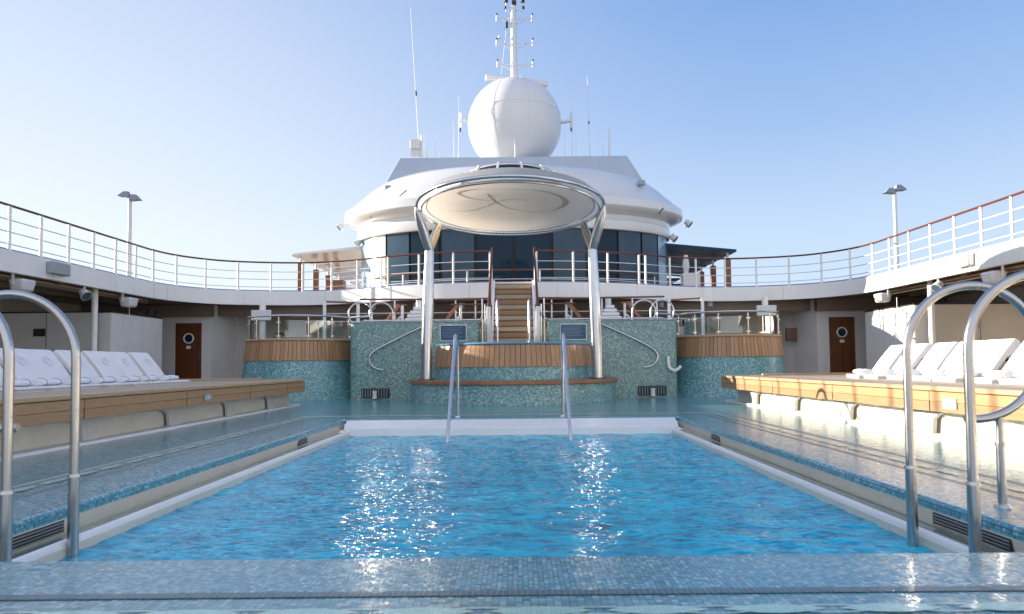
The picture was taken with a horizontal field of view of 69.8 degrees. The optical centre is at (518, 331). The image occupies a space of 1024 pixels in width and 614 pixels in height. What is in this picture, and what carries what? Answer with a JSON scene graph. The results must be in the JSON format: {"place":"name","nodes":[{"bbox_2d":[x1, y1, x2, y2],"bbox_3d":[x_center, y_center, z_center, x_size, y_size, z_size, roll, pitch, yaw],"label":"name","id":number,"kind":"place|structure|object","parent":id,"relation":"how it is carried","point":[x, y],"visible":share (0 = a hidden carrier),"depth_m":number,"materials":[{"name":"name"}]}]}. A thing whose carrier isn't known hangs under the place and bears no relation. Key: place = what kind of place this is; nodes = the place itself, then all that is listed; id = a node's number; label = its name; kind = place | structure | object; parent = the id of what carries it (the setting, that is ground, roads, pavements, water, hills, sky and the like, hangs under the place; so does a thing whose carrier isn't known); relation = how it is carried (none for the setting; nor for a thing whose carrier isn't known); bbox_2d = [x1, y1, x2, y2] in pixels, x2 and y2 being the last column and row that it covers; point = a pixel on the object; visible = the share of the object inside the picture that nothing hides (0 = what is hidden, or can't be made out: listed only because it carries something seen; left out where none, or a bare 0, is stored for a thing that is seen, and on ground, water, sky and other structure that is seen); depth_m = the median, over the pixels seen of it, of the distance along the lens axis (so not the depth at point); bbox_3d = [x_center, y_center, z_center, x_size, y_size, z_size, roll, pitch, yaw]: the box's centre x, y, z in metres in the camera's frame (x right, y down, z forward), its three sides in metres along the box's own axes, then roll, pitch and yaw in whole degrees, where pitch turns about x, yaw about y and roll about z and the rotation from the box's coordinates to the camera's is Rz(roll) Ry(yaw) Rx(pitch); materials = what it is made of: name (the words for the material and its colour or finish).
{"place":"outdoors","nodes":[
{"label":"outdoors","id":0,"kind":"place"},
{"bbox_2d":[480,328,486,341],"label":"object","id":1,"kind":"structure","parent":0,"point":[483,336],"depth_m":24.19,"materials":[{"name":"white metal"}]},
{"bbox_2d":[323,299,487,338],"bbox_3d":[-3.698,-0.438,24.249,5.531,1.327,0.855,-1,-3,4],"label":"landing railing","id":2,"kind":"object","parent":1,"relation":"on","point":[357,313],"visible":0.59,"depth_m":24.04,"materials":[{"name":"white metal"}]},
{"bbox_2d":[56,433,936,561],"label":"pool water","id":3,"kind":"structure","parent":0,"point":[480,496],"depth_m":6.38,"materials":[{"name":"blue liquid"}]},
{"bbox_2d":[0,396,1023,613],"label":"channel floor","id":4,"kind":"structure","parent":0,"point":[52,463],"depth_m":7.39,"materials":[{"name":"teal tile"}]},
{"bbox_2d":[0,378,304,460],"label":"timber deck","id":5,"kind":"structure","parent":4,"relation":"on","point":[42,419],"depth_m":11.09,"materials":[{"name":"brown wood"}]},
{"bbox_2d":[0,348,80,390],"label":"sun lounger","id":6,"kind":"object","parent":5,"relation":"on","point":[27,366],"visible":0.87,"depth_m":11.18,"materials":[{"name":"white fabric"}]},
{"bbox_2d":[24,349,101,388],"bbox_3d":[-7.453,0.603,11.941,1.022,0.650,0.640,-1,-3,3],"label":"sun lounger","id":7,"kind":"object","parent":5,"relation":"on","point":[48,363],"visible":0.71,"depth_m":11.94,"materials":[{"name":"white fabric"}]},
{"bbox_2d":[53,350,129,387],"bbox_3d":[-7.378,0.636,12.687,1.022,0.650,0.640,-1,-3,-1],"label":"sun lounger","id":8,"kind":"object","parent":5,"relation":"on","point":[88,370],"visible":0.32,"depth_m":12.53,"materials":[{"name":"white fabric"}]},
{"bbox_2d":[81,351,152,386],"bbox_3d":[-7.362,0.670,13.439,1.022,0.650,0.640,-1,-3,3],"label":"sun lounger","id":9,"kind":"object","parent":5,"relation":"on","point":[103,363],"visible":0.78,"depth_m":13.35,"materials":[{"name":"white fabric"}]},
{"bbox_2d":[107,352,169,384],"bbox_3d":[-7.391,0.704,14.188,1.022,0.650,0.640,-1,-3,3],"label":"sun lounger","id":10,"kind":"object","parent":5,"relation":"on","point":[126,364],"visible":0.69,"depth_m":14.16,"materials":[{"name":"white fabric"}]},
{"bbox_2d":[127,352,189,383],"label":"sun lounger","id":11,"kind":"object","parent":5,"relation":"on","point":[146,364],"visible":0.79,"depth_m":14.93,"materials":[{"name":"white fabric"}]},
{"bbox_2d":[241,314,368,400],"bbox_3d":[-7.012,0.847,23.639,3.956,2.608,3.956,1,-3,-27],"label":"whirlpool tub","id":12,"kind":"object","parent":4,"relation":"on","point":[321,366],"visible":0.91,"depth_m":22.12,"materials":[{"name":"teal tile"}]},
{"bbox_2d":[350,299,482,399],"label":"mosaic wall","id":13,"kind":"structure","parent":4,"relation":"on","point":[385,359],"depth_m":21.99,"materials":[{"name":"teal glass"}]},
{"bbox_2d":[0,414,1023,594],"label":"pool surround","id":14,"kind":"object","parent":4,"relation":"on","point":[948,498],"visible":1,"depth_m":3.66,"materials":[{"name":"blue tile"}]},
{"bbox_2d":[0,312,14,561],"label":"grab rail","id":15,"kind":"object","parent":14,"relation":"on","point":[6,510],"visible":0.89,"depth_m":4.32,"materials":[{"name":"metal"}]},
{"bbox_2d":[0,290,80,556],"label":"grab rail","id":16,"kind":"object","parent":14,"relation":"on","point":[74,474],"visible":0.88,"depth_m":4.98,"materials":[{"name":"metal"}]},
{"bbox_2d":[446,334,460,442],"bbox_3d":[-1.180,1.062,13.108,0.120,2.111,2.335,-1,-3,0],"label":"entry rail","id":17,"kind":"object","parent":14,"relation":"on","point":[455,352],"visible":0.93,"depth_m":13.41,"materials":[{"name":"metal"}]},
{"bbox_2d":[0,412,1023,599],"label":"tile border","id":18,"kind":"object","parent":14,"relation":"on","point":[511,592],"visible":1,"depth_m":3.24,"materials":[{"name":"tile"}]},
{"bbox_2d":[0,413,1023,613],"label":"leaf inlay","id":19,"kind":"object","parent":14,"relation":"on","point":[790,608],"visible":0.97,"depth_m":3.00,"materials":[{"name":"tile"}]},
{"bbox_2d":[12,421,1023,561],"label":"pool gutter","id":20,"kind":"object","parent":14,"relation":"attached to","point":[993,540],"visible":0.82,"depth_m":6.36,"materials":[{"name":"metal"}]},
{"bbox_2d":[12,417,968,561],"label":"pool curb","id":21,"kind":"structure","parent":20,"relation":"on","point":[558,426],"depth_m":13.21,"materials":[{"name":"white paint"}]},
{"bbox_2d":[560,333,572,440],"bbox_3d":[0.850,1.043,13.108,0.120,2.111,2.335,-1,-3,0],"label":"entry rail","id":22,"kind":"object","parent":14,"relation":"on","point":[564,370],"visible":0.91,"depth_m":13.34,"materials":[{"name":"metal"}]},
{"bbox_2d":[902,281,1023,546],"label":"grab rail","id":23,"kind":"object","parent":14,"relation":"on","point":[998,416],"visible":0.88,"depth_m":5.01,"materials":[{"name":"metal"}]},
{"bbox_2d":[962,270,1023,552],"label":"grab rail","id":24,"kind":"object","parent":14,"relation":"on","point":[972,482],"visible":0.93,"depth_m":4.32,"materials":[{"name":"metal"}]},
{"bbox_2d":[543,298,681,397],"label":"mosaic wall","id":25,"kind":"structure","parent":4,"relation":"on","point":[639,356],"depth_m":21.99,"materials":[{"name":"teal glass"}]},
{"bbox_2d":[656,310,786,396],"bbox_3d":[6.707,0.716,23.639,3.956,2.608,3.956,-2,-3,27],"label":"whirlpool tub","id":26,"kind":"object","parent":4,"relation":"on","point":[705,362],"visible":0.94,"depth_m":22.16,"materials":[{"name":"teal tile"}]},
{"bbox_2d":[721,373,1023,453],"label":"timber deck","id":27,"kind":"structure","parent":4,"relation":"on","point":[939,410],"depth_m":10.99,"materials":[{"name":"brown wood"}]},
{"bbox_2d":[846,345,901,377],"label":"sun lounger","id":28,"kind":"object","parent":27,"relation":"on","point":[890,357],"visible":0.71,"depth_m":14.48,"materials":[{"name":"white fabric"}]},
{"bbox_2d":[864,343,932,378],"bbox_3d":[7.096,0.546,13.734,1.022,0.650,0.640,-1,-3,3],"label":"sun lounger","id":29,"kind":"object","parent":27,"relation":"on","point":[920,351],"visible":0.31,"depth_m":13.48,"materials":[{"name":"white fabric"}]},
{"bbox_2d":[886,342,958,379],"bbox_3d":[7.134,0.510,12.936,1.022,0.650,0.640,-1,-3,1],"label":"sun lounger","id":30,"kind":"object","parent":27,"relation":"on","point":[936,356],"visible":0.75,"depth_m":12.85,"materials":[{"name":"white fabric"}]},
{"bbox_2d":[912,340,986,380],"bbox_3d":[7.091,0.472,12.090,1.022,0.650,0.640,0,-3,-2],"label":"sun lounger","id":31,"kind":"object","parent":27,"relation":"on","point":[954,360],"visible":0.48,"depth_m":12.10,"materials":[{"name":"white fabric"}]},
{"bbox_2d":[932,338,1019,381],"bbox_3d":[7.052,0.439,11.340,1.022,0.650,0.640,0,-3,-1],"label":"sun lounger","id":32,"kind":"object","parent":27,"relation":"on","point":[994,354],"visible":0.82,"depth_m":11.19,"materials":[{"name":"white fabric"}]},
{"bbox_2d":[975,341,1023,383],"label":"sun lounger","id":33,"kind":"object","parent":27,"relation":"on","point":[1015,362],"visible":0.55,"depth_m":10.57,"materials":[{"name":"white fabric"}]},
{"bbox_2d":[0,261,1023,318],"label":"deck","id":34,"kind":"structure","parent":0,"point":[151,301],"depth_m":25.98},
{"bbox_2d":[0,272,147,303],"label":"soffit beam","id":35,"kind":"structure","parent":34,"relation":"attached to","point":[56,293],"depth_m":21.27,"materials":[{"name":"metal"}]},
{"bbox_2d":[83,304,290,316],"bbox_3d":[-12.018,-0.758,26.766,7.300,0.430,0.800,-1,-3,0],"label":"soffit skirt","id":36,"kind":"object","parent":34,"relation":"attached to","point":[194,310],"visible":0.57,"depth_m":26.37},
{"bbox_2d":[0,238,1023,305],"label":"deck fascia","id":37,"kind":"structure","parent":34,"relation":"attached to","point":[996,255],"depth_m":24.52,"materials":[{"name":"white paint"}]},
{"bbox_2d":[9,273,35,291],"bbox_3d":[-11.792,-1.171,17.404,0.382,0.410,0.508,-1,-3,0],"label":"deck speaker","id":38,"kind":"object","parent":37,"relation":"hanging from","point":[27,285],"visible":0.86,"depth_m":17.22},
{"bbox_2d":[47,261,70,275],"bbox_3d":[-11.596,-1.590,18.495,0.180,0.300,0.700,-1,-3,0],"label":"junction box","id":39,"kind":"object","parent":37,"relation":"attached to","point":[58,268],"visible":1,"depth_m":18.36,"materials":[{"name":"grey paint"}]},
{"bbox_2d":[953,252,973,267],"bbox_3d":[11.243,-1.814,18.546,0.180,0.320,0.600,-1,-3,0],"label":"junction box","id":40,"kind":"object","parent":37,"relation":"attached to","point":[963,260],"visible":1,"depth_m":18.39,"materials":[{"name":"white metal"}]},
{"bbox_2d":[981,265,1006,283],"bbox_3d":[11.447,-1.381,17.654,0.382,0.410,0.508,-1,-3,0],"label":"deck speaker","id":41,"kind":"object","parent":37,"relation":"hanging from","point":[992,277],"visible":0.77,"depth_m":17.47},
{"bbox_2d":[478,247,547,341],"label":"staircase","id":42,"kind":"structure","parent":34,"relation":"attached to","point":[513,305],"depth_m":23.36,"materials":[{"name":"brown wood"}]},
{"bbox_2d":[291,301,736,317],"bbox_3d":[-0.168,-0.837,27.065,16.400,0.470,0.200,-1,-3,0],"label":"soffit skirt","id":43,"kind":"object","parent":34,"relation":"attached to","point":[448,307],"visible":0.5,"depth_m":26.97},
{"bbox_2d":[737,297,944,310],"bbox_3d":[11.681,-0.983,26.766,7.300,0.430,0.800,-1,-3,0],"label":"soffit skirt","id":44,"kind":"object","parent":34,"relation":"attached to","point":[840,304],"visible":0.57,"depth_m":26.37,"materials":[{"name":"white metal"}]},
{"bbox_2d":[879,262,1023,295],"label":"soffit beam","id":45,"kind":"structure","parent":34,"relation":"attached to","point":[920,290],"depth_m":20.76,"materials":[{"name":"metal"}]},
{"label":"upper deck planking","id":46,"kind":"structure","parent":34,"relation":"on","visible":0},
{"bbox_2d":[117,191,142,276],"bbox_3d":[-12.239,-3.014,23.064,0.680,2.830,0.260,-1,-3,0],"label":"lamp post","id":47,"kind":"object","parent":46,"relation":"on","point":[130,197],"visible":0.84,"depth_m":23.03,"materials":[{"name":"white metal"}]},
{"bbox_2d":[0,201,390,290],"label":"deck railing","id":48,"kind":"object","parent":46,"relation":"on","point":[41,240],"visible":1,"depth_m":23.56,"materials":[{"name":"white metal"}]},
{"bbox_2d":[386,250,490,286],"bbox_3d":[-2.774,-2.142,24.885,3.837,1.111,0.310,-1,-3,15],"label":"deck railing","id":49,"kind":"object","parent":46,"relation":"on","point":[452,262],"visible":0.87,"depth_m":24.71,"materials":[{"name":"white metal"}]},
{"bbox_2d":[345,156,682,287],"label":"bridge house","id":50,"kind":"structure","parent":46,"relation":"on","point":[635,222],"depth_m":28.46,"materials":[{"name":"white paint"}]},
{"bbox_2d":[292,246,362,288],"bbox_3d":[-7.911,-2.659,34.538,3.050,1.469,8.160,-1,-3,0],"label":"wing awning","id":51,"kind":"object","parent":50,"relation":"attached to","point":[349,253],"visible":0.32,"depth_m":32.36,"materials":[{"name":"paint"}]},
{"bbox_2d":[363,238,369,287],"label":"window","id":52,"kind":"structure","parent":50,"relation":"in","point":[366,243],"depth_m":29.89,"materials":[{"name":"white glass"}]},
{"bbox_2d":[371,235,384,286],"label":"window","id":53,"kind":"structure","parent":50,"relation":"in","point":[377,243],"depth_m":29.29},
{"bbox_2d":[387,232,408,284],"bbox_3d":[-4.728,-2.648,28.678,1.059,2.440,0.023,-2,-3,28],"label":"window","id":54,"kind":"structure","parent":50,"relation":"in","point":[397,244],"depth_m":28.66,"materials":[{"name":"blue glass"}]},
{"bbox_2d":[411,230,438,283],"bbox_3d":[-3.603,-2.680,28.193,1.177,2.440,0.020,-1,-3,19],"label":"window","id":55,"kind":"structure","parent":50,"relation":"in","point":[416,243],"depth_m":28.28,"materials":[{"name":"blue glass"}]},
{"bbox_2d":[442,229,473,283],"bbox_3d":[-2.307,-2.708,27.855,1.264,2.440,0.019,-1,-3,11],"label":"window","id":56,"kind":"structure","parent":50,"relation":"in","point":[452,240],"depth_m":27.86,"materials":[{"name":"blue glass"}]},
{"bbox_2d":[477,234,511,282],"bbox_3d":[-0.905,-2.729,27.682,1.310,2.440,0.018,-1,-3,3],"label":"window","id":57,"kind":"structure","parent":50,"relation":"in","point":[502,245],"depth_m":27.68,"materials":[{"name":"blue glass"}]},
{"bbox_2d":[468,76,560,156],"bbox_3d":[-0.180,-9.323,32.953,4.179,4.075,4.179,-1,-3,0],"label":"radome","id":58,"kind":"object","parent":50,"relation":"on","point":[522,111],"visible":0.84,"depth_m":31.36,"materials":[{"name":"paint"}]},
{"bbox_2d":[496,0,533,76],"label":"mast","id":59,"kind":"object","parent":50,"relation":"on","point":[513,48],"visible":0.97,"depth_m":36.11,"materials":[{"name":"white metal"}]},
{"bbox_2d":[515,233,549,281],"bbox_3d":[0.533,-2.743,27.682,1.310,2.440,0.018,0,-3,-3],"label":"window","id":60,"kind":"structure","parent":50,"relation":"in","point":[524,245],"depth_m":27.68,"materials":[{"name":"blue glass"}]},
{"bbox_2d":[553,228,585,280],"bbox_3d":[1.935,-2.748,27.855,1.264,2.440,0.019,0,-3,-11],"label":"window","id":61,"kind":"structure","parent":50,"relation":"in","point":[569,239],"depth_m":27.85,"materials":[{"name":"blue glass"}]},
{"bbox_2d":[589,229,616,281],"bbox_3d":[3.231,-2.745,28.193,1.177,2.440,0.020,0,-3,-19],"label":"window","id":62,"kind":"structure","parent":50,"relation":"in","point":[607,242],"depth_m":28.27,"materials":[{"name":"blue glass"}]},
{"bbox_2d":[618,230,640,282],"bbox_3d":[4.357,-2.734,28.678,1.059,2.440,0.023,1,-3,-28],"label":"window","id":63,"kind":"structure","parent":50,"relation":"in","point":[629,241],"depth_m":28.66,"materials":[{"name":"blue glass"}]},
{"bbox_2d":[642,233,657,283],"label":"window","id":64,"kind":"structure","parent":50,"relation":"in","point":[649,241],"depth_m":29.29,"materials":[{"name":"blue glass"}]},
{"bbox_2d":[658,236,665,284],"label":"window","id":65,"kind":"structure","parent":50,"relation":"in","point":[661,240],"depth_m":29.94,"materials":[{"name":"blue glass"}]},
{"bbox_2d":[665,243,736,285],"bbox_3d":[7.539,-2.805,34.538,3.050,1.469,8.160,-1,-3,0],"label":"wing awning","id":66,"kind":"object","parent":50,"relation":"attached to","point":[679,250],"visible":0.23,"depth_m":32.14,"materials":[{"name":"grey metal"}]},
{"bbox_2d":[373,269,654,285],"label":"window guard rail","id":67,"kind":"object","parent":46,"relation":"on","point":[403,283],"depth_m":27.36,"materials":[{"name":"white metal"}]},
{"bbox_2d":[535,250,639,283],"bbox_3d":[2.413,-2.191,24.885,3.837,1.111,0.310,0,-3,-15],"label":"deck railing","id":68,"kind":"object","parent":46,"relation":"on","point":[573,277],"visible":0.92,"depth_m":24.69,"materials":[{"name":"white metal"}]},
{"bbox_2d":[681,255,699,285],"bbox_3d":[6.594,-2.247,28.177,0.650,1.400,0.500,-1,-3,0],"label":"deck locker","id":69,"kind":"object","parent":46,"relation":"on","point":[686,277],"visible":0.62,"depth_m":27.92,"materials":[{"name":"plastic"}]},
{"bbox_2d":[635,190,1023,286],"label":"deck railing","id":70,"kind":"object","parent":46,"relation":"on","point":[980,220],"visible":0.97,"depth_m":23.55,"materials":[{"name":"white metal"}]},
{"bbox_2d":[882,185,906,268],"bbox_3d":[11.910,-3.239,23.164,0.680,2.830,0.260,-1,-3,0],"label":"lamp post","id":71,"kind":"object","parent":46,"relation":"on","point":[896,189],"visible":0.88,"depth_m":23.12,"materials":[{"name":"white metal"}]},
{"bbox_2d":[0,0,1023,290],"label":"sky","id":72,"kind":"structure","parent":0,"point":[243,130],"materials":[{"name":"blue"}]},
{"bbox_2d":[408,342,618,405],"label":"plunge pool","id":73,"kind":"structure","parent":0,"point":[487,377],"depth_m":19.00,"materials":[{"name":"tile"}]},
{"bbox_2d":[414,161,606,379],"bbox_3d":[-0.204,-1.513,19.638,5.127,5.599,5.075,-1,-3,0],"label":"canopy","id":74,"kind":"object","parent":73,"relation":"on","point":[509,199],"visible":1,"depth_m":19.66,"materials":[{"name":"metal"}]},
{"bbox_2d":[542,327,546,341],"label":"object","id":75,"kind":"structure","parent":0,"point":[545,335],"depth_m":23.44,"materials":[{"name":"white metal"}]},
{"bbox_2d":[539,296,704,334],"bbox_3d":[3.369,-0.505,24.249,5.531,1.327,0.855,0,-3,-4],"label":"landing railing","id":76,"kind":"object","parent":75,"relation":"on","point":[668,310],"visible":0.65,"depth_m":24.04,"materials":[{"name":"white metal"}]},
{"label":"lower deck","id":77,"kind":"structure","parent":0,"visible":0},
{"bbox_2d":[0,311,90,375],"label":"partition screen","id":78,"kind":"object","parent":77,"relation":"on","point":[38,330],"visible":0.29,"depth_m":21.53,"materials":[{"name":"white plastic"}]},
{"bbox_2d":[91,288,97,350],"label":"pillar","id":79,"kind":"structure","parent":77,"relation":"on","point":[94,318],"depth_m":20.88,"materials":[{"name":"white metal"}]},
{"bbox_2d":[0,298,235,377],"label":"wall","id":80,"kind":"structure","parent":77,"relation":"on","point":[13,305],"depth_m":23.55,"materials":[{"name":"white paint"}]},
{"bbox_2d":[98,311,162,370],"bbox_3d":[-12.225,0.599,23.162,0.460,2.280,3.120,-1,-3,0],"label":"locker row","id":81,"kind":"object","parent":77,"relation":"on","point":[121,332],"visible":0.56,"depth_m":22.69,"materials":[{"name":"white plastic"}]},
{"bbox_2d":[98,313,122,351],"bbox_3d":[-12.205,0.562,21.912,0.400,2.240,0.596,-1,-3,0],"label":"locker door","id":82,"kind":"structure","parent":81,"relation":"in","point":[116,319],"depth_m":21.85,"materials":[{"name":"white metal"}]},
{"bbox_2d":[122,314,132,352],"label":"locker door","id":83,"kind":"structure","parent":81,"relation":"in","point":[127,332],"depth_m":22.52,"materials":[{"name":"white metal"}]},
{"bbox_2d":[133,315,143,352],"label":"locker door","id":84,"kind":"structure","parent":81,"relation":"in","point":[138,321],"depth_m":23.16,"materials":[{"name":"white metal"}]},
{"bbox_2d":[143,317,152,358],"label":"locker door","id":85,"kind":"structure","parent":81,"relation":"in","point":[148,322],"depth_m":23.79,"materials":[{"name":"white metal"}]},
{"bbox_2d":[153,318,161,370],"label":"locker door","id":86,"kind":"structure","parent":81,"relation":"in","point":[157,323],"depth_m":24.39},
{"bbox_2d":[159,317,210,378],"bbox_3d":[-12.106,0.460,26.672,1.900,2.870,0.120,-1,-3,0],"label":"wall door","id":87,"kind":"structure","parent":77,"relation":"on","point":[167,343],"depth_m":26.61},
{"bbox_2d":[173,321,202,378],"bbox_3d":[-11.983,0.757,26.613,1.080,2.270,0.110,-1,-3,0],"label":"cabin door","id":88,"kind":"structure","parent":87,"relation":"attached to","point":[187,350],"depth_m":26.62,"materials":[{"name":"brown wood"}]},
{"bbox_2d":[175,323,201,378],"bbox_3d":[-11.983,0.786,26.642,0.970,2.215,0.050,-1,-3,0],"label":"door leaf","id":89,"kind":"structure","parent":88,"relation":"in","point":[187,365],"depth_m":26.62,"materials":[{"name":"brown wood"}]},
{"bbox_2d":[211,305,251,378],"bbox_3d":[-10.856,0.496,27.740,0.244,2.870,2.324,-2,-3,21],"label":"wall angled","id":90,"kind":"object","parent":77,"relation":"on","point":[229,335],"depth_m":27.48,"materials":[{"name":"white paint"}]},
{"bbox_2d":[251,302,270,338],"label":"pillar","id":91,"kind":"structure","parent":77,"relation":"on","point":[262,310],"depth_m":25.32,"materials":[{"name":"white metal"}]},
{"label":"lower deck","id":92,"kind":"structure","parent":0,"visible":0},
{"bbox_2d":[777,300,817,372],"bbox_3d":[10.544,0.293,27.740,0.244,2.870,2.324,0,-3,-21],"label":"wall angled","id":93,"kind":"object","parent":92,"relation":"on","point":[804,359],"depth_m":27.47,"materials":[{"name":"white paint"}]},
{"bbox_2d":[817,310,868,372],"bbox_3d":[11.793,0.233,26.672,1.900,2.870,0.120,-1,-3,0],"label":"wall door","id":94,"kind":"structure","parent":92,"relation":"on","point":[822,336],"depth_m":26.61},
{"bbox_2d":[827,315,857,372],"bbox_3d":[11.746,0.531,26.613,1.060,2.270,0.110,-1,-3,0],"label":"cabin door","id":95,"kind":"structure","parent":94,"relation":"attached to","point":[842,343],"depth_m":26.62,"materials":[{"name":"brown wood"}]},
{"bbox_2d":[829,317,855,372],"bbox_3d":[11.746,0.560,26.642,0.950,2.215,0.050,-1,-3,0],"label":"door leaf","id":96,"kind":"structure","parent":95,"relation":"in","point":[843,359],"depth_m":26.62,"materials":[{"name":"brown wood"}]},
{"bbox_2d":[864,304,928,369],"bbox_3d":[11.914,0.369,23.162,0.460,2.280,3.120,-1,-3,0],"label":"locker row","id":97,"kind":"object","parent":92,"relation":"on","point":[885,329],"visible":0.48,"depth_m":23.18,"materials":[{"name":"white plastic"}]},
{"bbox_2d":[865,311,875,369],"bbox_3d":[11.895,0.445,24.390,0.400,2.240,0.596,-1,-3,0],"label":"locker door","id":98,"kind":"structure","parent":97,"relation":"in","point":[869,316],"depth_m":24.38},
{"bbox_2d":[874,310,884,363],"bbox_3d":[11.894,0.417,23.770,0.400,2.240,0.596,-1,-3,0],"label":"locker door","id":99,"kind":"structure","parent":97,"relation":"in","point":[878,315],"depth_m":23.77,"materials":[{"name":"white metal"}]},
{"bbox_2d":[883,308,893,351],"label":"locker door","id":100,"kind":"structure","parent":97,"relation":"in","point":[888,313],"depth_m":23.17,"materials":[{"name":"white metal"}]},
{"bbox_2d":[893,307,903,344],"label":"locker door","id":101,"kind":"structure","parent":97,"relation":"in","point":[898,313],"depth_m":22.56,"materials":[{"name":"white metal"}]},
{"bbox_2d":[904,305,928,368],"bbox_3d":[11.894,0.333,21.912,0.400,2.240,0.596,-1,-3,0],"label":"locker door","id":102,"kind":"structure","parent":97,"relation":"in","point":[908,310],"depth_m":21.81,"materials":[{"name":"white metal"}]},
{"bbox_2d":[793,287,1023,356],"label":"wall","id":103,"kind":"structure","parent":92,"relation":"on","point":[1018,292],"depth_m":24.71,"materials":[{"name":"white paint"}]},
{"bbox_2d":[927,280,935,345],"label":"pillar","id":104,"kind":"structure","parent":92,"relation":"on","point":[931,323],"depth_m":20.87,"materials":[{"name":"white metal"}]},
{"bbox_2d":[934,302,1023,369],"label":"partition screen","id":105,"kind":"object","parent":92,"relation":"on","point":[1004,320],"visible":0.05,"depth_m":21.53,"materials":[{"name":"beige plastic"}]},
{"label":"lower deck","id":106,"kind":"structure","parent":0,"visible":0},
{"bbox_2d":[252,312,776,365],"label":"railing","id":107,"kind":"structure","parent":106,"relation":"on","point":[289,327],"depth_m":28.64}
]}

